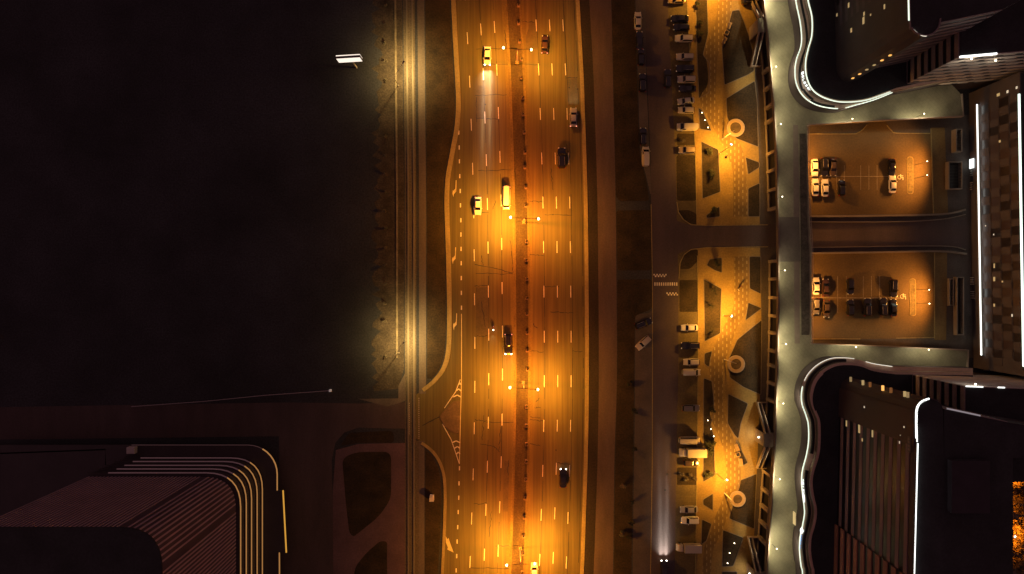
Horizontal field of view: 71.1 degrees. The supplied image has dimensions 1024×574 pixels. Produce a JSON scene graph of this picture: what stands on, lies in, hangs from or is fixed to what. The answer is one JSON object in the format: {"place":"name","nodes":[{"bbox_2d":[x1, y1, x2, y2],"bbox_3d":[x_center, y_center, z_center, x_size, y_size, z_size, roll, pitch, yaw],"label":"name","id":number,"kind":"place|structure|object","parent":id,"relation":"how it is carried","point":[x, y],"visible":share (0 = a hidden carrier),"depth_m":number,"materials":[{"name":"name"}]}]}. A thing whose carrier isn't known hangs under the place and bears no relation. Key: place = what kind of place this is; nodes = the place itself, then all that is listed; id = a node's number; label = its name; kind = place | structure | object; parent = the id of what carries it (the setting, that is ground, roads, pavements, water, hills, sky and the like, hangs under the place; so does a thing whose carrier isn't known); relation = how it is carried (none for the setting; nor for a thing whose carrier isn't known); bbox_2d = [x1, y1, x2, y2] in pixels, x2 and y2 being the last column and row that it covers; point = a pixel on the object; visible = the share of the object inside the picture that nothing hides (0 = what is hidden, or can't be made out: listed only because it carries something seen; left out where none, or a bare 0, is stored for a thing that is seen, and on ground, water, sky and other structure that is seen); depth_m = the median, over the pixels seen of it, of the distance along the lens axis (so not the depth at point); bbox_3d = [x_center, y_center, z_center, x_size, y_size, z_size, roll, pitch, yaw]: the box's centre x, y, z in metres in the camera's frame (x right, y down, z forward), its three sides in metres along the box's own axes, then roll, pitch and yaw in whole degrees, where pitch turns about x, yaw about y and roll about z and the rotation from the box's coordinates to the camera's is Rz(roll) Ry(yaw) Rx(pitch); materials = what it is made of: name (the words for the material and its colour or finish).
{"place":"outdoors","nodes":[
{"label":"outdoors","id":0,"kind":"place"},
{"bbox_2d":[0,402,404,573],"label":"side road","id":1,"kind":"structure","parent":0,"point":[309,434],"depth_m":200.00,"materials":[{"name":"asphalt"}]},
{"bbox_2d":[333,443,404,573],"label":"plaza paving","id":2,"kind":"structure","parent":0,"point":[387,525],"depth_m":199.99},
{"bbox_2d":[416,441,418,573],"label":"kerb","id":3,"kind":"object","parent":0,"point":[417,507],"visible":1,"depth_m":199.99,"materials":[{"name":"concrete"}]},
{"bbox_2d":[0,0,1006,573],"bbox_3d":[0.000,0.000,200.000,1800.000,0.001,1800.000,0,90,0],"label":"ground","id":4,"kind":"structure","parent":0,"point":[188,198],"depth_m":200.00,"materials":[{"name":"soil"}]},
{"bbox_2d":[0,445,286,573],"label":"stacked building","id":5,"kind":"structure","parent":4,"relation":"on","point":[172,509],"depth_m":169.92,"materials":[{"name":"grey"}]},
{"bbox_2d":[131,389,331,406],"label":"barrier","id":6,"kind":"object","parent":4,"relation":"on","point":[329,390],"visible":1,"depth_m":199.00,"materials":[{"name":"grey"}]},
{"bbox_2d":[336,54,362,67],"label":"billboard","id":7,"kind":"object","parent":4,"relation":"on","point":[352,58],"visible":1,"depth_m":191.18,"materials":[{"name":"white"}]},
{"bbox_2d":[371,0,403,390],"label":"verge","id":8,"kind":"structure","parent":4,"relation":"on","point":[389,370],"depth_m":200.00,"materials":[{"name":"plant"}]},
{"bbox_2d":[394,0,397,357],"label":"path kerb","id":9,"kind":"structure","parent":8,"relation":"on","point":[396,182],"depth_m":199.84,"materials":[{"name":"concrete"}]},
{"bbox_2d":[361,0,425,573],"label":"footpath","id":10,"kind":"structure","parent":4,"relation":"on","point":[422,214],"depth_m":199.99,"materials":[{"name":"concrete"}]},
{"bbox_2d":[403,0,415,573],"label":"tram bed","id":11,"kind":"object","parent":4,"relation":"on","point":[409,23],"visible":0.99,"depth_m":199.99,"materials":[{"name":"concrete"}]},
{"bbox_2d":[406,0,414,573],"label":"tram rail","id":12,"kind":"object","parent":11,"relation":"on","point":[408,302],"visible":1,"depth_m":199.84,"materials":[{"name":"metal"}]},
{"bbox_2d":[341,0,761,573],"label":"grass","id":13,"kind":"structure","parent":4,"relation":"on","point":[367,481],"depth_m":199.98,"materials":[{"name":"plant"}]},
{"bbox_2d":[726,119,744,136],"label":"round planter","id":14,"kind":"object","parent":13,"relation":"on","point":[736,127],"visible":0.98,"depth_m":199.56,"materials":[{"name":"concrete"}]},
{"bbox_2d":[727,355,744,372],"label":"round planter","id":15,"kind":"object","parent":13,"relation":"on","point":[739,365],"visible":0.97,"depth_m":199.56,"materials":[{"name":"concrete"}]},
{"bbox_2d":[729,491,745,506],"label":"round planter","id":16,"kind":"object","parent":13,"relation":"on","point":[738,498],"visible":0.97,"depth_m":199.56,"materials":[{"name":"concrete"}]},
{"bbox_2d":[579,0,598,573],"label":"verge","id":17,"kind":"structure","parent":4,"relation":"on","point":[593,287],"depth_m":200.00,"materials":[{"name":"concrete"}]},
{"bbox_2d":[633,0,652,573],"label":"roadside lane","id":18,"kind":"structure","parent":4,"relation":"on","point":[643,487],"depth_m":199.99,"materials":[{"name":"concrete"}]},
{"bbox_2d":[635,31,643,49],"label":"sedan","id":19,"kind":"object","parent":18,"relation":"on","point":[639,37],"visible":1,"depth_m":198.87,"materials":[{"name":"black paint"}]},
{"bbox_2d":[638,73,646,91],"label":"suv","id":20,"kind":"object","parent":18,"relation":"on","point":[642,80],"visible":1,"depth_m":198.57,"materials":[{"name":"black paint"}]},
{"bbox_2d":[639,128,647,145],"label":"suv","id":21,"kind":"object","parent":18,"relation":"on","point":[643,134],"visible":1,"depth_m":198.59,"materials":[{"name":"black paint"}]},
{"bbox_2d":[635,335,651,350],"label":"suv","id":22,"kind":"object","parent":18,"relation":"on","point":[643,342],"visible":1,"depth_m":198.57,"materials":[{"name":"beige paint"}]},
{"bbox_2d":[641,146,649,166],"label":"parked van","id":23,"kind":"object","parent":18,"relation":"on","point":[645,151],"visible":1,"depth_m":198.03,"materials":[{"name":"beige paint"}]},
{"bbox_2d":[668,0,697,573],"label":"parking bays","id":24,"kind":"object","parent":4,"relation":"on","point":[686,426],"visible":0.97,"depth_m":199.99,"materials":[{"name":"asphalt"}]},
{"bbox_2d":[671,14,688,22],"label":"sedan","id":25,"kind":"object","parent":24,"relation":"on","point":[677,18],"visible":1,"depth_m":198.97,"materials":[{"name":"black paint"}]},
{"bbox_2d":[673,22,689,31],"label":"hatchback","id":26,"kind":"object","parent":24,"relation":"on","point":[685,27],"visible":1,"depth_m":198.75,"materials":[{"name":"black paint"}]},
{"bbox_2d":[675,33,692,42],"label":"suv","id":27,"kind":"object","parent":24,"relation":"on","point":[685,38],"visible":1,"depth_m":198.54,"materials":[{"name":"beige paint"}]},
{"bbox_2d":[676,65,693,72],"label":"suv","id":28,"kind":"object","parent":24,"relation":"on","point":[684,68],"visible":1,"depth_m":198.51,"materials":[{"name":"black paint"}]},
{"bbox_2d":[676,52,693,60],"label":"suv","id":29,"kind":"object","parent":24,"relation":"on","point":[683,56],"visible":1,"depth_m":198.68,"materials":[{"name":"beige paint"}]},
{"bbox_2d":[677,74,695,83],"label":"suv","id":30,"kind":"object","parent":24,"relation":"on","point":[686,79],"visible":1,"depth_m":198.62,"materials":[{"name":"beige paint"}]},
{"bbox_2d":[677,123,698,131],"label":"parked van","id":31,"kind":"object","parent":24,"relation":"on","point":[692,127],"visible":1,"depth_m":197.84,"materials":[{"name":"beige paint"}]},
{"bbox_2d":[676,542,701,552],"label":"box truck","id":32,"kind":"object","parent":24,"relation":"on","point":[695,547],"visible":1,"depth_m":197.28,"materials":[{"name":"beige paint"}]},
{"bbox_2d":[680,505,697,513],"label":"sedan","id":33,"kind":"object","parent":24,"relation":"on","point":[686,509],"visible":1,"depth_m":198.87,"materials":[{"name":"grey paint"}]},
{"bbox_2d":[679,436,699,444],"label":"minibus","id":34,"kind":"object","parent":24,"relation":"on","point":[689,440],"visible":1,"depth_m":197.54,"materials":[{"name":"beige paint"}]},
{"bbox_2d":[681,516,698,524],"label":"suv","id":35,"kind":"object","parent":24,"relation":"on","point":[688,520],"visible":1,"depth_m":198.57,"materials":[{"name":"white paint"}]},
{"bbox_2d":[681,341,699,349],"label":"suv","id":36,"kind":"object","parent":24,"relation":"on","point":[688,345],"visible":1,"depth_m":198.34,"materials":[{"name":"black paint"}]},
{"bbox_2d":[682,404,699,411],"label":"suv","id":37,"kind":"object","parent":24,"relation":"on","point":[690,407],"visible":1,"depth_m":198.67,"materials":[{"name":"grey paint"}]},
{"bbox_2d":[682,368,700,376],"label":"parked van","id":38,"kind":"object","parent":24,"relation":"on","point":[691,372],"visible":1,"depth_m":198.17,"materials":[{"name":"beige paint"}]},
{"bbox_2d":[679,447,706,457],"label":"box truck","id":39,"kind":"object","parent":24,"relation":"on","point":[700,452],"visible":1,"depth_m":197.24,"materials":[{"name":"beige paint"}]},
{"bbox_2d":[650,3,767,573],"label":"side kerb","id":40,"kind":"structure","parent":4,"relation":"on","point":[652,320],"depth_m":199.87,"materials":[{"name":"concrete"}]},
{"bbox_2d":[757,0,968,573],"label":"terrace deck","id":41,"kind":"structure","parent":4,"relation":"on","point":[796,353],"depth_m":193.00,"materials":[{"name":"concrete"}]},
{"bbox_2d":[907,0,1023,89],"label":"office wing","id":42,"kind":"structure","parent":4,"relation":"on","point":[987,52],"depth_m":169.60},
{"bbox_2d":[912,373,1023,481],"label":"office wing","id":43,"kind":"structure","parent":4,"relation":"on","point":[997,394],"depth_m":166.37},
{"bbox_2d":[507,0,527,573],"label":"median paving","id":44,"kind":"structure","parent":0,"point":[521,290],"depth_m":199.99,"materials":[{"name":"concrete"}]},
{"bbox_2d":[589,0,616,573],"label":"sidewalk","id":45,"kind":"structure","parent":0,"point":[601,23],"depth_m":199.99,"materials":[{"name":"concrete"}]},
{"bbox_2d":[409,0,905,573],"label":"road","id":46,"kind":"structure","parent":0,"point":[475,452],"depth_m":199.99,"materials":[{"name":"asphalt"}]},
{"bbox_2d":[474,197,481,214],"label":"sedan","id":47,"kind":"object","parent":46,"relation":"on","point":[477,205],"visible":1,"depth_m":198.95,"materials":[{"name":"white paint"}]},
{"bbox_2d":[484,46,491,64],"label":"sedan","id":48,"kind":"object","parent":46,"relation":"on","point":[487,56],"visible":1,"depth_m":198.79,"materials":[{"name":"white paint"}]},
{"bbox_2d":[421,0,588,573],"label":"road kerb","id":49,"kind":"structure","parent":46,"relation":"on","point":[446,204],"depth_m":199.86,"materials":[{"name":"concrete"}]},
{"bbox_2d":[501,186,510,208],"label":"delivery van","id":50,"kind":"object","parent":46,"relation":"on","point":[506,192],"visible":1,"depth_m":197.32,"materials":[{"name":"white paint"}]},
{"bbox_2d":[503,334,512,354],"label":"suv","id":51,"kind":"object","parent":46,"relation":"on","point":[508,344],"visible":1,"depth_m":198.27,"materials":[{"name":"black paint"}]},
{"bbox_2d":[504,0,530,573],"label":"median kerb","id":52,"kind":"structure","parent":46,"relation":"on","point":[514,279],"depth_m":199.85,"materials":[{"name":"concrete"}]},
{"bbox_2d":[541,35,548,53],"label":"sedan","id":53,"kind":"object","parent":46,"relation":"on","point":[544,44],"visible":1,"depth_m":198.85,"materials":[{"name":"brown paint"}]},
{"bbox_2d":[557,147,566,168],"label":"suv","id":54,"kind":"object","parent":46,"relation":"on","point":[561,158],"visible":1,"depth_m":198.40,"materials":[{"name":"black paint"}]},
{"bbox_2d":[559,468,566,487],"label":"sedan","id":55,"kind":"object","parent":46,"relation":"on","point":[563,478],"visible":1,"depth_m":198.84,"materials":[{"name":"black paint"}]},
{"bbox_2d":[569,108,577,126],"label":"sedan","id":56,"kind":"object","parent":46,"relation":"on","point":[573,114],"visible":1,"depth_m":198.77,"materials":[{"name":"grey paint"}]},
{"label":"island kerb","id":57,"kind":"structure","parent":46,"relation":"on","visible":0},
{"bbox_2d":[440,401,459,432],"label":"traffic island","id":58,"kind":"structure","parent":57,"relation":"on","point":[450,417],"depth_m":199.87,"materials":[{"name":"concrete"}]},
{"bbox_2d":[646,0,677,573],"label":"service road","id":59,"kind":"structure","parent":0,"point":[664,257],"depth_m":199.99,"materials":[{"name":"asphalt"}]},
{"bbox_2d":[663,69,671,87],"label":"suv","id":60,"kind":"object","parent":59,"relation":"on","point":[667,74],"visible":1,"depth_m":198.62,"materials":[{"name":"black paint"}]},
{"bbox_2d":[687,0,760,573],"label":"garden paving","id":61,"kind":"structure","parent":0,"point":[715,485],"depth_m":200.00,"materials":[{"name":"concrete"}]},
{"bbox_2d":[695,0,761,571],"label":"bed kerb","id":62,"kind":"structure","parent":61,"relation":"on","point":[721,290],"depth_m":199.91,"materials":[{"name":"concrete"}]},
{"bbox_2d":[746,536,773,573],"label":"staircase","id":63,"kind":"structure","parent":61,"relation":"on","point":[754,556],"depth_m":196.23,"materials":[{"name":"tile"}]},
{"bbox_2d":[700,0,748,573],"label":"brick path","id":64,"kind":"structure","parent":0,"point":[736,157],"depth_m":199.98,"materials":[{"name":"brick"}]},
{"bbox_2d":[751,3,775,570],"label":"pavement","id":65,"kind":"structure","parent":0,"point":[767,217],"depth_m":199.99,"materials":[{"name":"concrete"}]},
{"bbox_2d":[749,0,776,66],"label":"staircase","id":66,"kind":"structure","parent":65,"relation":"on","point":[757,26],"depth_m":194.90,"materials":[{"name":"concrete"}]},
{"bbox_2d":[755,402,782,468],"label":"staircase","id":67,"kind":"structure","parent":65,"relation":"on","point":[764,439],"depth_m":194.99,"materials":[{"name":"concrete"}]},
{"bbox_2d":[674,220,967,254],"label":"cross road","id":68,"kind":"structure","parent":0,"point":[918,233],"depth_m":199.99,"materials":[{"name":"asphalt"}]},
{"bbox_2d":[812,245,965,249],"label":"wall","id":69,"kind":"structure","parent":68,"relation":"on","point":[890,246],"depth_m":199.50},
{"bbox_2d":[788,0,949,112],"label":"podium building","id":70,"kind":"structure","parent":0,"point":[814,57],"depth_m":187.14,"materials":[{"name":"concrete"}]},
{"bbox_2d":[835,0,1019,81],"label":"office tower","id":71,"kind":"structure","parent":70,"relation":"on","point":[870,35],"depth_m":164.21,"materials":[{"name":"glass"}]},
{"bbox_2d":[807,121,933,338],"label":"parking lot","id":72,"kind":"structure","parent":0,"point":[871,148],"depth_m":199.99,"materials":[{"name":"asphalt"}]},
{"bbox_2d":[810,159,818,176],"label":"sedan","id":73,"kind":"object","parent":72,"relation":"on","point":[814,163],"visible":1,"depth_m":198.93,"materials":[{"name":"white paint"}]},
{"bbox_2d":[811,178,819,195],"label":"sedan","id":74,"kind":"object","parent":72,"relation":"on","point":[815,184],"visible":1,"depth_m":199.00,"materials":[{"name":"white paint"}]},
{"bbox_2d":[812,277,820,294],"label":"sedan","id":75,"kind":"object","parent":72,"relation":"on","point":[816,283],"visible":0.94,"depth_m":198.93,"materials":[{"name":"white paint"}]},
{"bbox_2d":[812,298,820,314],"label":"hatchback","id":76,"kind":"object","parent":72,"relation":"on","point":[816,308],"visible":0.99,"depth_m":198.76,"materials":[{"name":"grey paint"}]},
{"bbox_2d":[819,158,827,175],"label":"suv","id":77,"kind":"object","parent":72,"relation":"on","point":[823,162],"visible":1,"depth_m":198.74,"materials":[{"name":"black paint"}]},
{"bbox_2d":[820,179,829,196],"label":"sedan","id":78,"kind":"object","parent":72,"relation":"on","point":[824,183],"visible":1,"depth_m":198.99,"materials":[{"name":"white paint"}]},
{"bbox_2d":[821,279,828,296],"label":"sedan","id":79,"kind":"object","parent":72,"relation":"on","point":[825,287],"visible":1,"depth_m":199.00,"materials":[{"name":"brown paint"}]},
{"bbox_2d":[822,300,830,317],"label":"sedan","id":80,"kind":"object","parent":72,"relation":"on","point":[826,311],"visible":1,"depth_m":199.00,"materials":[{"name":"brown paint"}]},
{"bbox_2d":[828,158,837,175],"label":"sedan","id":81,"kind":"object","parent":72,"relation":"on","point":[832,162],"visible":1,"depth_m":198.90,"materials":[{"name":"brown paint"}]},
{"bbox_2d":[846,278,854,294],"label":"hatchback","id":82,"kind":"object","parent":72,"relation":"on","point":[850,288],"visible":1,"depth_m":198.77,"materials":[{"name":"black paint"}]},
{"bbox_2d":[846,299,854,315],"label":"hatchback","id":83,"kind":"object","parent":72,"relation":"on","point":[850,305],"visible":1,"depth_m":198.77,"materials":[{"name":"black paint"}]},
{"bbox_2d":[862,298,871,315],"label":"suv","id":84,"kind":"object","parent":72,"relation":"on","point":[867,307],"visible":1,"depth_m":198.52,"materials":[{"name":"black paint"}]},
{"bbox_2d":[808,125,934,338],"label":"lot kerb","id":85,"kind":"structure","parent":72,"relation":"on","point":[933,208],"depth_m":199.85,"materials":[{"name":"concrete"}]},
{"bbox_2d":[878,297,888,315],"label":"suv","id":86,"kind":"object","parent":72,"relation":"on","point":[883,308],"visible":1,"depth_m":198.59,"materials":[{"name":"black paint"}]},
{"bbox_2d":[887,159,895,176],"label":"sedan","id":87,"kind":"object","parent":72,"relation":"on","point":[891,163],"visible":1,"depth_m":198.93,"materials":[{"name":"black paint"}]},
{"bbox_2d":[888,299,896,315],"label":"sedan","id":88,"kind":"object","parent":72,"relation":"on","point":[892,307],"visible":1,"depth_m":199.00,"materials":[{"name":"black paint"}]},
{"bbox_2d":[888,176,897,192],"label":"sedan","id":89,"kind":"object","parent":72,"relation":"on","point":[892,184],"visible":1,"depth_m":198.89,"materials":[{"name":"white paint"}]},
{"bbox_2d":[888,279,898,297],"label":"suv","id":90,"kind":"object","parent":72,"relation":"on","point":[893,287],"visible":1,"depth_m":198.59,"materials":[{"name":"black paint"}]},
{"bbox_2d":[907,157,912,193],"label":"parking island","id":91,"kind":"structure","parent":72,"relation":"on","point":[909,175],"depth_m":199.82,"materials":[{"name":"concrete"}]},
{"bbox_2d":[909,279,915,315],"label":"parking island","id":92,"kind":"structure","parent":72,"relation":"on","point":[912,292],"depth_m":199.82,"materials":[{"name":"concrete"}]},
{"bbox_2d":[792,356,972,573],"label":"podium building","id":93,"kind":"structure","parent":0,"point":[819,381],"depth_m":187.14,"materials":[{"name":"concrete"}]},
{"bbox_2d":[834,377,1023,573],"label":"office tower","id":94,"kind":"structure","parent":93,"relation":"on","point":[925,485],"depth_m":151.95,"materials":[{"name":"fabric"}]},
{"bbox_2d":[808,115,972,357],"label":"yard","id":95,"kind":"structure","parent":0,"point":[959,265],"depth_m":200.00,"materials":[{"name":"concrete"}]},
{"bbox_2d":[810,209,965,216],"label":"wall","id":96,"kind":"structure","parent":95,"relation":"on","point":[886,215],"depth_m":198.90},
{"bbox_2d":[810,214,965,221],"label":"wall","id":97,"kind":"structure","parent":95,"relation":"on","point":[888,221],"depth_m":199.50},
{"bbox_2d":[812,250,966,254],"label":"wall","id":98,"kind":"structure","parent":95,"relation":"on","point":[962,253],"depth_m":198.90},
{"bbox_2d":[947,279,953,305],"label":"vent shaft","id":99,"kind":"object","parent":95,"relation":"on","point":[950,292],"visible":1,"depth_m":199.40,"materials":[{"name":"grey metal"}]},
{"bbox_2d":[945,161,962,189],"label":"vent shaft","id":100,"kind":"object","parent":95,"relation":"on","point":[953,175],"visible":1,"depth_m":199.37,"materials":[{"name":"grey metal"}]},
{"bbox_2d":[951,129,961,152],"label":"vent shaft","id":101,"kind":"object","parent":95,"relation":"on","point":[956,140],"visible":1,"depth_m":198.55,"materials":[{"name":"grey metal"}]},
{"bbox_2d":[953,277,963,334],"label":"vent shaft","id":102,"kind":"object","parent":95,"relation":"on","point":[958,317],"visible":1,"depth_m":199.16,"materials":[{"name":"grey metal"}]},
{"bbox_2d":[932,128,947,339],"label":"lot sidewalk","id":103,"kind":"structure","parent":0,"point":[939,161],"depth_m":199.99,"materials":[{"name":"concrete"}]},
{"bbox_2d":[969,72,1023,375],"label":"long building","id":104,"kind":"structure","parent":0,"point":[996,116],"depth_m":188.73,"materials":[{"name":"concrete"}]},
{"bbox_2d":[1013,488,1023,573],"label":"street","id":105,"kind":"structure","parent":0,"point":[1016,516],"depth_m":199.99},
{"bbox_2d":[1013,491,1023,515],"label":"street tree","id":106,"kind":"object","parent":105,"relation":"on","point":[1018,499],"visible":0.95,"depth_m":195.62,"materials":[{"name":"green plant"}]},
{"bbox_2d":[1013,533,1023,555],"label":"street tree","id":107,"kind":"object","parent":105,"relation":"on","point":[1018,549],"visible":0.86,"depth_m":195.08,"materials":[{"name":"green plant"}]},
{"bbox_2d":[1013,555,1023,573],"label":"street tree","id":108,"kind":"object","parent":105,"relation":"on","point":[1018,563],"visible":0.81,"depth_m":195.30,"materials":[{"name":"green plant"}]},
{"bbox_2d":[1013,517,1023,535],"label":"street tree","id":109,"kind":"object","parent":105,"relation":"on","point":[1018,527],"visible":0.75,"depth_m":194.70,"materials":[{"name":"green plant"}]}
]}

